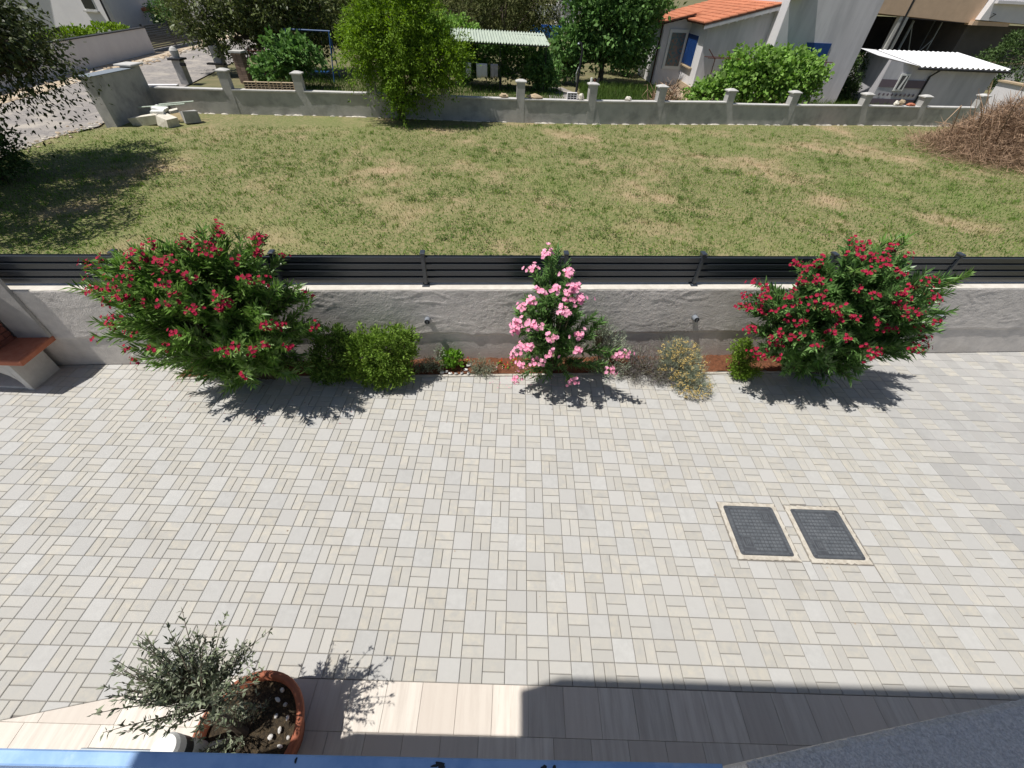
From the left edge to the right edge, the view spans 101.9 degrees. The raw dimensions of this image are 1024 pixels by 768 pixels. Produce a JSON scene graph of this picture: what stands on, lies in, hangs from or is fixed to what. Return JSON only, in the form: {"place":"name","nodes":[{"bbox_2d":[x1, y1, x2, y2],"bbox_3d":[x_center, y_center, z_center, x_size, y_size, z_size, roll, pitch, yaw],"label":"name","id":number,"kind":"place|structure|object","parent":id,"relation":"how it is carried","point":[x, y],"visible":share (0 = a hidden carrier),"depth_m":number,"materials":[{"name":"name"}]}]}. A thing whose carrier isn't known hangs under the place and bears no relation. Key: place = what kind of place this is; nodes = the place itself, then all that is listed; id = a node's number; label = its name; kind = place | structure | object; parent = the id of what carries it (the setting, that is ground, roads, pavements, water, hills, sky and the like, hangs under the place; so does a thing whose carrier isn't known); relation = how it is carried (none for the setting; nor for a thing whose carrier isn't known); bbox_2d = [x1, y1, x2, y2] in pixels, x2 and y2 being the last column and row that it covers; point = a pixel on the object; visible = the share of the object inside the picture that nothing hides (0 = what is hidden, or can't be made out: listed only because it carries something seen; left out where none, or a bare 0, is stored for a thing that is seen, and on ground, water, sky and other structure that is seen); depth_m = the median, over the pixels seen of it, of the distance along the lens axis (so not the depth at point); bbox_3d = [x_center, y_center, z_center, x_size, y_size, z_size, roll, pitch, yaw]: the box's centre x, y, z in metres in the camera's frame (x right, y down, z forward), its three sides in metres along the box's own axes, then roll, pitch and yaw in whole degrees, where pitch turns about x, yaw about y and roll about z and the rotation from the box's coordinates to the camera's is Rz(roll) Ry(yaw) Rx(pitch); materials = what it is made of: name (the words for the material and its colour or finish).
{"place":"outdoors","nodes":[
{"label":"outdoors","id":0,"kind":"place"},
{"bbox_2d":[0,27,154,90],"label":"white garden wall","id":1,"kind":"structure","parent":0,"point":[101,49],"depth_m":25.09,"materials":[{"name":"grey paint"}]},
{"bbox_2d":[0,39,272,155],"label":"road","id":2,"kind":"structure","parent":0,"point":[163,71],"depth_m":17.68,"materials":[{"name":"grey asphalt"}]},
{"bbox_2d":[148,84,178,87],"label":"kerb wall","id":3,"kind":"structure","parent":2,"relation":"on","point":[150,85],"depth_m":19.10,"materials":[{"name":"white concrete"}]},
{"bbox_2d":[167,46,192,83],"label":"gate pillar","id":4,"kind":"structure","parent":2,"relation":"on","point":[180,67],"depth_m":21.35,"materials":[{"name":"concrete"}]},
{"bbox_2d":[204,738,229,752],"bbox_3d":[-2.126,2.615,2.968,0.199,0.063,0.118,-7,45,-10],"label":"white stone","id":5,"kind":"object","parent":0,"point":[218,741],"visible":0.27,"depth_m":2.98,"materials":[{"name":"white stone"}]},
{"bbox_2d":[228,49,252,82],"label":"brick pier","id":6,"kind":"structure","parent":0,"point":[240,60],"depth_m":22.01,"materials":[{"name":"brown"}]},
{"bbox_2d":[0,677,1009,765],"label":"terrace","id":7,"kind":"structure","parent":0,"point":[399,719],"depth_m":3.46,"materials":[{"name":"tile"}]},
{"bbox_2d":[80,748,149,750],"bbox_3d":[-3.017,2.857,3.229,0.650,0.046,0.030,2,44,-1],"label":"metal strip","id":8,"kind":"object","parent":7,"relation":"on","point":[107,749],"visible":0.23,"depth_m":3.22,"materials":[{"name":"silver metal"}]},
{"bbox_2d":[150,732,208,751],"bbox_3d":[-2.260,2.633,2.952,0.176,0.813,0.176,2,44,-1],"label":"bollard light","id":9,"kind":"object","parent":7,"relation":"on","point":[175,742],"visible":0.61,"depth_m":2.72,"materials":[{"name":"white paint"}]},
{"bbox_2d":[192,670,304,754],"bbox_3d":[-1.934,2.685,3.174,0.764,0.452,0.764,2,44,-1],"label":"plant pot","id":10,"kind":"object","parent":7,"relation":"on","point":[266,723],"visible":0.56,"depth_m":3.14,"materials":[{"name":"ceramic"}]},
{"bbox_2d":[87,608,272,752],"bbox_3d":[-2.009,2.029,2.764,0.954,1.250,0.753,2,44,-1],"label":"olive tree","id":11,"kind":"object","parent":10,"relation":"on","point":[201,687],"visible":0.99,"depth_m":2.58,"materials":[{"name":"green plant"}]},
{"bbox_2d":[0,699,1023,767],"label":"balcony","id":12,"kind":"structure","parent":7,"relation":"on","point":[991,736],"depth_m":1.14,"materials":[{"name":"blue paint"}]},
{"bbox_2d":[0,351,1023,720],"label":"pavement","id":13,"kind":"structure","parent":0,"point":[528,531],"depth_m":4.66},
{"bbox_2d":[0,279,59,389],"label":"barbecue","id":14,"kind":"object","parent":13,"relation":"on","point":[26,361],"visible":1,"depth_m":5.76,"materials":[{"name":"white concrete"}]},
{"bbox_2d":[0,282,1023,364],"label":"yard wall","id":15,"kind":"structure","parent":13,"relation":"on","point":[472,320],"depth_m":6.22,"materials":[{"name":"grey paint"}]},
{"bbox_2d":[0,249,1023,286],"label":"slat fence","id":16,"kind":"object","parent":15,"relation":"on","point":[424,269],"visible":0.58,"depth_m":5.82,"materials":[{"name":"grey metal"}]},
{"bbox_2d":[716,502,801,562],"bbox_3d":[2.814,1.683,4.780,0.703,0.049,0.711,2,44,-1],"label":"access cover","id":17,"kind":"object","parent":13,"relation":"on","point":[756,531],"visible":1,"depth_m":4.74,"materials":[{"name":"grey metal"}]},
{"bbox_2d":[783,505,872,565],"bbox_3d":[3.605,1.723,4.778,0.686,0.049,0.709,2,44,-1],"label":"access cover","id":18,"kind":"object","parent":13,"relation":"on","point":[826,535],"visible":1,"depth_m":4.74,"materials":[{"name":"grey metal"}]},
{"bbox_2d":[0,112,1023,256],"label":"lawn","id":19,"kind":"structure","parent":0,"point":[222,121],"depth_m":12.41,"materials":[{"name":"green plant"}]},
{"bbox_2d":[0,123,37,185],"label":"ivy shrub","id":20,"kind":"object","parent":19,"relation":"on","point":[10,167],"visible":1,"depth_m":11.33,"materials":[{"name":"green plant"}]},
{"bbox_2d":[0,0,112,157],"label":"garden tree","id":21,"kind":"object","parent":19,"relation":"on","point":[14,53],"visible":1,"depth_m":10.99,"materials":[{"name":"green plant"}]},
{"bbox_2d":[127,113,157,125],"bbox_3d":[-14.091,-10.190,16.036,1.129,0.300,0.408,-8,46,1],"label":"rubble slab","id":22,"kind":"object","parent":19,"relation":"on","point":[146,120],"depth_m":15.89,"materials":[{"name":"grey concrete"}]},
{"bbox_2d":[152,113,179,127],"bbox_3d":[-13.330,-10.155,16.016,0.864,0.320,0.587,27,48,15],"label":"rubble slab","id":23,"kind":"object","parent":19,"relation":"on","point":[167,120],"depth_m":15.87,"materials":[{"name":"beige concrete"}]},
{"bbox_2d":[150,109,164,113],"bbox_3d":[-13.647,-10.471,16.026,0.463,0.140,0.295,-10,49,-13],"label":"rubble slab","id":24,"kind":"object","parent":23,"relation":"on","point":[159,111],"depth_m":15.95,"materials":[{"name":"grey concrete"}]},
{"bbox_2d":[151,106,168,111],"bbox_3d":[-13.797,-10.777,16.280,0.611,0.120,0.364,13,52,5],"label":"rubble slab","id":25,"kind":"object","parent":23,"relation":"on","point":[165,108],"depth_m":16.23,"materials":[{"name":"white concrete"}]},
{"bbox_2d":[138,103,184,107],"bbox_3d":[-13.735,-10.909,16.294,1.730,0.186,0.056,-5,44,-8],"label":"wood strip","id":26,"kind":"object","parent":25,"relation":"on","point":[162,105],"visible":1,"depth_m":16.28,"materials":[{"name":"white wood"}]},
{"bbox_2d":[159,101,193,104],"bbox_3d":[-13.229,-11.082,16.391,1.320,0.176,0.056,-4,44,-7],"label":"wood strip","id":27,"kind":"object","parent":25,"relation":"on","point":[176,102],"visible":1,"depth_m":16.38,"materials":[{"name":"wood"}]},
{"bbox_2d":[169,108,178,113],"bbox_3d":[-13.236,-10.686,16.272,0.341,0.100,0.245,-20,54,-11],"label":"rubble slab","id":28,"kind":"object","parent":23,"relation":"on","point":[174,110],"depth_m":16.23,"materials":[{"name":"concrete"}]},
{"bbox_2d":[180,110,201,123],"bbox_3d":[-12.651,-10.517,16.352,0.381,0.400,0.559,27,45,30],"label":"rubble slab","id":29,"kind":"object","parent":19,"relation":"on","point":[190,116],"depth_m":16.25,"materials":[{"name":"concrete"}]},
{"bbox_2d":[328,0,480,130],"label":"feathery tree","id":30,"kind":"object","parent":19,"relation":"on","point":[395,55],"visible":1,"depth_m":15.75,"materials":[{"name":"green plant"}]},
{"bbox_2d":[887,82,1023,180],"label":"brush heap","id":31,"kind":"object","parent":19,"relation":"on","point":[991,134],"visible":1,"depth_m":16.15,"materials":[{"name":"plant"}]},
{"bbox_2d":[977,80,1023,117],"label":"plaster wall","id":32,"kind":"structure","parent":19,"relation":"on","point":[1002,88],"depth_m":20.80,"materials":[{"name":"white paint"}]},
{"bbox_2d":[174,355,853,379],"bbox_3d":[0.315,-0.281,6.710,10.750,0.121,0.489,-1,44,-3],"label":"flower bed","id":33,"kind":"object","parent":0,"point":[719,363],"visible":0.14,"depth_m":6.66,"materials":[{"name":"soil"}]},
{"bbox_2d":[60,218,323,398],"bbox_3d":[-3.785,-0.732,5.146,2.962,2.513,1.475,2,44,-1],"label":"red oleander","id":34,"kind":"object","parent":33,"relation":"on","point":[169,297],"visible":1,"depth_m":4.80,"materials":[{"name":"green plant"}]},
{"bbox_2d":[302,321,356,385],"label":"thuja bush","id":35,"kind":"object","parent":33,"relation":"on","point":[326,371],"visible":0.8,"depth_m":5.92,"materials":[{"name":"green plant"}]},
{"bbox_2d":[332,320,422,391],"bbox_3d":[-1.937,-0.434,5.991,1.345,1.105,0.850,2,44,-1],"label":"thuja bush","id":36,"kind":"object","parent":33,"relation":"on","point":[376,362],"visible":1,"depth_m":5.88,"materials":[{"name":"green plant"}]},
{"bbox_2d":[413,345,446,373],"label":"silver plant","id":37,"kind":"object","parent":33,"relation":"on","point":[426,366],"visible":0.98,"depth_m":6.41,"materials":[{"name":"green plant"}]},
{"bbox_2d":[439,346,464,369],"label":"box plant","id":38,"kind":"object","parent":33,"relation":"on","point":[456,355],"visible":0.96,"depth_m":6.43,"materials":[{"name":"green plant"}]},
{"bbox_2d":[467,353,497,377],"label":"grey plant","id":39,"kind":"object","parent":33,"relation":"on","point":[482,370],"visible":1,"depth_m":6.47,"materials":[{"name":"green plant"}]},
{"bbox_2d":[507,241,634,386],"bbox_3d":[0.774,-0.726,5.539,1.663,2.274,1.090,2,44,-1],"label":"pink oleander","id":40,"kind":"object","parent":33,"relation":"on","point":[550,347],"visible":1,"depth_m":5.41,"materials":[{"name":"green plant"}]},
{"bbox_2d":[583,314,633,381],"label":"grey shrub","id":41,"kind":"object","parent":33,"relation":"on","point":[600,337],"visible":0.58,"depth_m":6.36,"materials":[{"name":"grey plant"}]},
{"bbox_2d":[615,344,678,386],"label":"lavender","id":42,"kind":"object","parent":33,"relation":"on","point":[641,369],"visible":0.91,"depth_m":6.44,"materials":[{"name":"plant"}]},
{"bbox_2d":[651,334,718,400],"bbox_3d":[2.677,-0.268,6.304,0.910,0.788,1.120,-23,49,-24],"label":"curry plant","id":43,"kind":"object","parent":33,"relation":"on","point":[671,354],"visible":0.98,"depth_m":6.30,"materials":[{"name":"yellow plant"}]},
{"bbox_2d":[725,334,763,380],"bbox_3d":[3.680,-0.400,6.506,0.645,0.714,0.538,2,44,-1],"label":"juniper","id":44,"kind":"object","parent":33,"relation":"on","point":[744,371],"visible":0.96,"depth_m":6.50,"materials":[{"name":"green plant"}]},
{"bbox_2d":[733,230,974,388],"bbox_3d":[4.419,-0.814,5.641,2.986,2.508,1.273,2,44,-1],"label":"red oleander","id":45,"kind":"object","parent":33,"relation":"on","point":[871,304],"visible":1,"depth_m":5.26,"materials":[{"name":"green plant"}]},
{"bbox_2d":[47,0,1023,133],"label":"ground","id":46,"kind":"structure","parent":0,"point":[689,2],"depth_m":35.17,"materials":[{"name":"grey concrete"}]},
{"bbox_2d":[26,20,127,40],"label":"wall hedge","id":47,"kind":"object","parent":46,"relation":"on","point":[92,29],"depth_m":25.38,"materials":[{"name":"green plant"}]},
{"bbox_2d":[1,0,154,33],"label":"white house","id":48,"kind":"structure","parent":46,"relation":"on","point":[130,13],"depth_m":32.92,"materials":[{"name":"white paint"}]},
{"bbox_2d":[80,0,99,12],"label":"window","id":49,"kind":"structure","parent":48,"relation":"in","point":[89,5],"depth_m":32.05,"materials":[{"name":"white paint"}]},
{"bbox_2d":[0,44,201,157],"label":"verge stones","id":50,"kind":"object","parent":46,"relation":"on","point":[180,51],"visible":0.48,"depth_m":19.55,"materials":[{"name":"white stone"}]},
{"bbox_2d":[75,62,156,127],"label":"end wall","id":51,"kind":"structure","parent":46,"relation":"on","point":[128,94],"depth_m":15.89,"materials":[{"name":"concrete"}]},
{"bbox_2d":[0,30,239,103],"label":"road verge","id":52,"kind":"structure","parent":46,"relation":"on","point":[150,56],"depth_m":24.48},
{"bbox_2d":[141,0,177,23],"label":"garden tree","id":53,"kind":"object","parent":46,"relation":"on","point":[151,9],"visible":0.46,"depth_m":33.71,"materials":[{"name":"green plant"}]},
{"bbox_2d":[141,7,192,36],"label":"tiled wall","id":54,"kind":"structure","parent":46,"relation":"on","point":[148,18],"depth_m":36.07,"materials":[{"name":"tile"}]},
{"bbox_2d":[139,18,197,50],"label":"slatted gate","id":55,"kind":"structure","parent":46,"relation":"on","point":[174,40],"depth_m":30.63,"materials":[{"name":"grey metal"}]},
{"bbox_2d":[184,0,255,23],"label":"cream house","id":56,"kind":"structure","parent":46,"relation":"on","point":[199,9],"depth_m":42.39,"materials":[{"name":"grey paint"}]},
{"bbox_2d":[225,0,335,41],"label":"garden tree","id":57,"kind":"object","parent":46,"relation":"on","point":[298,18],"visible":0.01,"depth_m":36.40,"materials":[{"name":"green plant"}]},
{"bbox_2d":[535,87,578,98],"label":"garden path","id":58,"kind":"structure","parent":0,"point":[564,90],"depth_m":23.63,"materials":[{"name":"concrete"}]},
{"bbox_2d":[538,0,580,25],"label":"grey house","id":59,"kind":"structure","parent":0,"point":[568,13],"depth_m":52.58,"materials":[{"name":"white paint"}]},
{"bbox_2d":[188,20,992,123],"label":"neighbour ground","id":60,"kind":"structure","parent":0,"point":[212,81],"depth_m":26.01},
{"bbox_2d":[206,45,230,75],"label":"concrete gate pillar","id":61,"kind":"structure","parent":60,"relation":"on","point":[220,62],"depth_m":23.18,"materials":[{"name":"grey concrete"}]},
{"bbox_2d":[149,0,353,72],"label":"oak tree","id":62,"kind":"object","parent":60,"relation":"on","point":[251,22],"visible":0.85,"depth_m":22.70,"materials":[{"name":"green plant"}]},
{"bbox_2d":[247,48,283,79],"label":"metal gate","id":63,"kind":"structure","parent":60,"relation":"on","point":[258,50],"depth_m":22.11,"materials":[{"name":"grey"}]},
{"bbox_2d":[246,23,331,81],"bbox_3d":[-11.593,-16.583,21.207,4.093,2.819,2.985,2,44,-1],"label":"fig bush","id":64,"kind":"object","parent":60,"relation":"on","point":[289,52],"visible":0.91,"depth_m":20.79,"materials":[{"name":"green plant"}]},
{"bbox_2d":[283,28,340,81],"bbox_3d":[-11.061,-18.248,23.110,2.583,2.264,1.261,2,44,-1],"label":"swing frame","id":65,"kind":"object","parent":60,"relation":"on","point":[330,42],"visible":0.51,"depth_m":22.55,"materials":[{"name":"blue metal"}]},
{"bbox_2d":[264,73,410,91],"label":"weeds","id":66,"kind":"object","parent":60,"relation":"on","point":[327,82],"visible":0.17,"depth_m":22.98,"materials":[{"name":"green plant"}]},
{"bbox_2d":[315,0,448,44],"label":"garden tree","id":67,"kind":"object","parent":60,"relation":"on","point":[361,3],"visible":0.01,"depth_m":33.44,"materials":[{"name":"green plant"}]},
{"bbox_2d":[330,0,440,55],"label":"garden tree","id":68,"kind":"object","parent":60,"relation":"on","point":[338,12],"visible":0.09,"depth_m":25.12,"materials":[{"name":"green plant"}]},
{"bbox_2d":[427,8,479,52],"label":"vine pergola leaves","id":69,"kind":"object","parent":60,"relation":"on","point":[456,22],"visible":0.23,"depth_m":23.00,"materials":[{"name":"green plant"}]},
{"bbox_2d":[376,83,563,98],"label":"weeds","id":70,"kind":"object","parent":60,"relation":"on","point":[501,91],"visible":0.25,"depth_m":23.12,"materials":[{"name":"green plant"}]},
{"bbox_2d":[440,0,525,50],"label":"garden tree","id":71,"kind":"object","parent":60,"relation":"on","point":[496,18],"visible":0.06,"depth_m":34.81,"materials":[{"name":"green plant"}]},
{"bbox_2d":[422,0,570,69],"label":"garden tree","id":72,"kind":"object","parent":60,"relation":"on","point":[528,14],"visible":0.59,"depth_m":25.81,"materials":[{"name":"green plant"}]},
{"bbox_2d":[450,28,548,92],"bbox_3d":[-0.746,-17.674,22.781,5.370,2.585,2.271,2,44,-1],"label":"garden canopy","id":73,"kind":"object","parent":60,"relation":"on","point":[516,38],"visible":0.91,"depth_m":22.04,"materials":[{"name":"grey metal"}]},
{"bbox_2d":[476,63,486,77],"bbox_3d":[-1.628,-16.922,22.459,0.584,0.651,0.126,2,44,-1],"label":"hanging cloth","id":74,"kind":"object","parent":73,"relation":"hanging from","point":[481,71],"visible":0.96,"depth_m":22.42,"materials":[{"name":"white fabric"}]},
{"bbox_2d":[491,64,497,77],"bbox_3d":[-0.959,-16.904,22.458,0.405,0.631,0.126,2,44,-1],"label":"hanging cloth","id":75,"kind":"object","parent":73,"relation":"hanging from","point":[494,70],"visible":1,"depth_m":22.43,"materials":[{"name":"grey fabric"}]},
{"bbox_2d":[464,0,542,32],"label":"garden tree","id":76,"kind":"object","parent":60,"relation":"on","point":[519,16],"visible":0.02,"depth_m":41.71,"materials":[{"name":"green plant"}]},
{"bbox_2d":[451,29,566,92],"bbox_3d":[-0.311,-18.289,23.542,7.044,2.686,2.791,10,44,8],"label":"canopy vine","id":77,"kind":"object","parent":60,"relation":"on","point":[532,68],"visible":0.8,"depth_m":23.29,"materials":[{"name":"green plant"}]},
{"bbox_2d":[149,68,991,126],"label":"boundary wall","id":78,"kind":"structure","parent":60,"relation":"on","point":[227,98],"depth_m":18.22,"materials":[{"name":"concrete"}]},
{"bbox_2d":[243,81,257,88],"bbox_3d":[-10.859,-12.415,17.275,0.470,0.250,0.140,-2,44,-5],"label":"hollow brick","id":79,"kind":"object","parent":78,"relation":"on","point":[250,85],"visible":1,"depth_m":17.23,"materials":[{"name":"beige brick"}]},
{"bbox_2d":[256,81,269,89],"bbox_3d":[-10.358,-12.434,17.319,0.470,0.250,0.140,-2,44,-5],"label":"hollow brick","id":80,"kind":"object","parent":78,"relation":"on","point":[262,85],"visible":1,"depth_m":17.28,"materials":[{"name":"beige brick"}]},
{"bbox_2d":[268,82,282,89],"bbox_3d":[-9.858,-12.453,17.364,0.470,0.250,0.140,-2,44,-5],"label":"hollow brick","id":81,"kind":"object","parent":78,"relation":"on","point":[275,85],"visible":1,"depth_m":17.33,"materials":[{"name":"beige brick"}]},
{"bbox_2d":[281,82,294,89],"bbox_3d":[-9.357,-12.472,17.408,0.470,0.250,0.140,-2,44,-5],"label":"hollow brick","id":82,"kind":"object","parent":78,"relation":"on","point":[287,85],"visible":1,"depth_m":17.35,"materials":[{"name":"beige brick"}]},
{"bbox_2d":[527,93,542,98],"bbox_3d":[0.966,-12.382,17.902,0.726,0.226,0.269,2,44,-1],"label":"stone","id":83,"kind":"object","parent":78,"relation":"on","point":[534,96],"visible":0.88,"depth_m":17.84,"materials":[{"name":"beige stone"}]},
{"bbox_2d":[567,92,576,99],"bbox_3d":[2.592,-12.468,17.994,0.420,0.250,0.140,-2,44,-5],"label":"hollow brick","id":84,"kind":"object","parent":78,"relation":"on","point":[571,95],"visible":1,"depth_m":17.94,"materials":[{"name":"white"}]},
{"bbox_2d":[575,41,582,91],"bbox_3d":[3.670,-17.557,23.095,0.370,2.289,0.139,-3,44,-6],"label":"shower post","id":85,"kind":"object","parent":60,"relation":"on","point":[578,69],"visible":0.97,"depth_m":23.04,"materials":[{"name":"grey metal"}]},
{"bbox_2d":[541,0,674,83],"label":"fig tree","id":86,"kind":"object","parent":60,"relation":"on","point":[628,29],"visible":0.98,"depth_m":24.03,"materials":[{"name":"green plant"}]},
{"bbox_2d":[575,79,681,99],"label":"weeds","id":87,"kind":"object","parent":60,"relation":"on","point":[609,91],"visible":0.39,"depth_m":23.49,"materials":[{"name":"green plant"}]},
{"bbox_2d":[595,0,678,76],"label":"garden tree","id":88,"kind":"object","parent":60,"relation":"on","point":[670,7],"visible":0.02,"depth_m":28.98,"materials":[{"name":"green plant"}]},
{"bbox_2d":[641,79,695,99],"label":"dry shrub","id":89,"kind":"object","parent":60,"relation":"on","point":[669,96],"visible":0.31,"depth_m":21.29,"materials":[{"name":"plant"}]},
{"bbox_2d":[680,39,835,103],"bbox_3d":[12.996,-16.151,21.869,7.843,3.017,3.516,2,44,-1],"label":"bush","id":90,"kind":"object","parent":60,"relation":"on","point":[769,77],"visible":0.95,"depth_m":21.34,"materials":[{"name":"green plant"}]},
{"bbox_2d":[637,0,883,103],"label":"roofed house","id":91,"kind":"structure","parent":60,"relation":"on","point":[836,31],"depth_m":22.69,"materials":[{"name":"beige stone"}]},
{"bbox_2d":[662,29,688,68],"bbox_3d":[10.051,-20.602,25.616,1.120,1.900,0.130,2,44,-1],"label":"window","id":92,"kind":"structure","parent":91,"relation":"in","point":[677,39],"depth_m":25.54,"materials":[{"name":"white paint"}]},
{"bbox_2d":[680,33,699,68],"bbox_3d":[10.623,-20.106,25.044,0.150,1.520,2.600,2,44,-1],"label":"shuttered window","id":93,"kind":"structure","parent":91,"relation":"in","point":[693,39],"depth_m":24.73,"materials":[{"name":"blue paint"}]},
{"bbox_2d":[801,96,890,104],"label":"weeds","id":94,"kind":"object","parent":60,"relation":"on","point":[846,101],"visible":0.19,"depth_m":23.82,"materials":[{"name":"green plant"}]},
{"bbox_2d":[837,49,870,98],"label":"round bush","id":95,"kind":"object","parent":60,"relation":"on","point":[850,85],"visible":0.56,"depth_m":24.71,"materials":[{"name":"green plant"}]},
{"bbox_2d":[859,0,987,53],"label":"unfinished building","id":96,"kind":"structure","parent":60,"relation":"on","point":[928,25],"depth_m":34.55,"materials":[{"name":"concrete"}]},
{"bbox_2d":[847,48,1010,105],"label":"garden shed","id":97,"kind":"structure","parent":60,"relation":"on","point":[942,78],"depth_m":23.14,"materials":[{"name":"grey"}]},
{"bbox_2d":[892,74,910,90],"bbox_3d":[21.571,-16.676,22.998,0.510,0.780,0.070,2,44,-1],"label":"window","id":98,"kind":"structure","parent":97,"relation":"in","point":[903,79],"depth_m":22.98,"materials":[{"name":"white paint"}]},
{"bbox_2d":[971,28,1023,94],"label":"round hedge","id":99,"kind":"object","parent":60,"relation":"on","point":[1006,45],"visible":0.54,"depth_m":25.73,"materials":[{"name":"green plant"}]},
{"bbox_2d":[669,86,784,103],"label":"house path","id":100,"kind":"structure","parent":0,"point":[691,95],"depth_m":24.75,"materials":[{"name":"concrete"}]},
{"bbox_2d":[704,49,832,103],"bbox_3d":[13.147,-16.116,22.013,6.463,2.364,0.637,2,44,-1],"label":"pergola","id":101,"kind":"object","parent":100,"relation":"on","point":[739,59],"visible":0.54,"depth_m":21.39,"materials":[{"name":"brown"}]},
{"bbox_2d":[848,55,1023,88],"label":"back garden wall","id":102,"kind":"structure","parent":0,"point":[1012,76],"depth_m":29.76,"materials":[{"name":"beige stone"}]},
{"bbox_2d":[955,0,1023,62],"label":"white building","id":103,"kind":"structure","parent":0,"point":[990,25],"depth_m":34.08,"materials":[{"name":"grey paint"}]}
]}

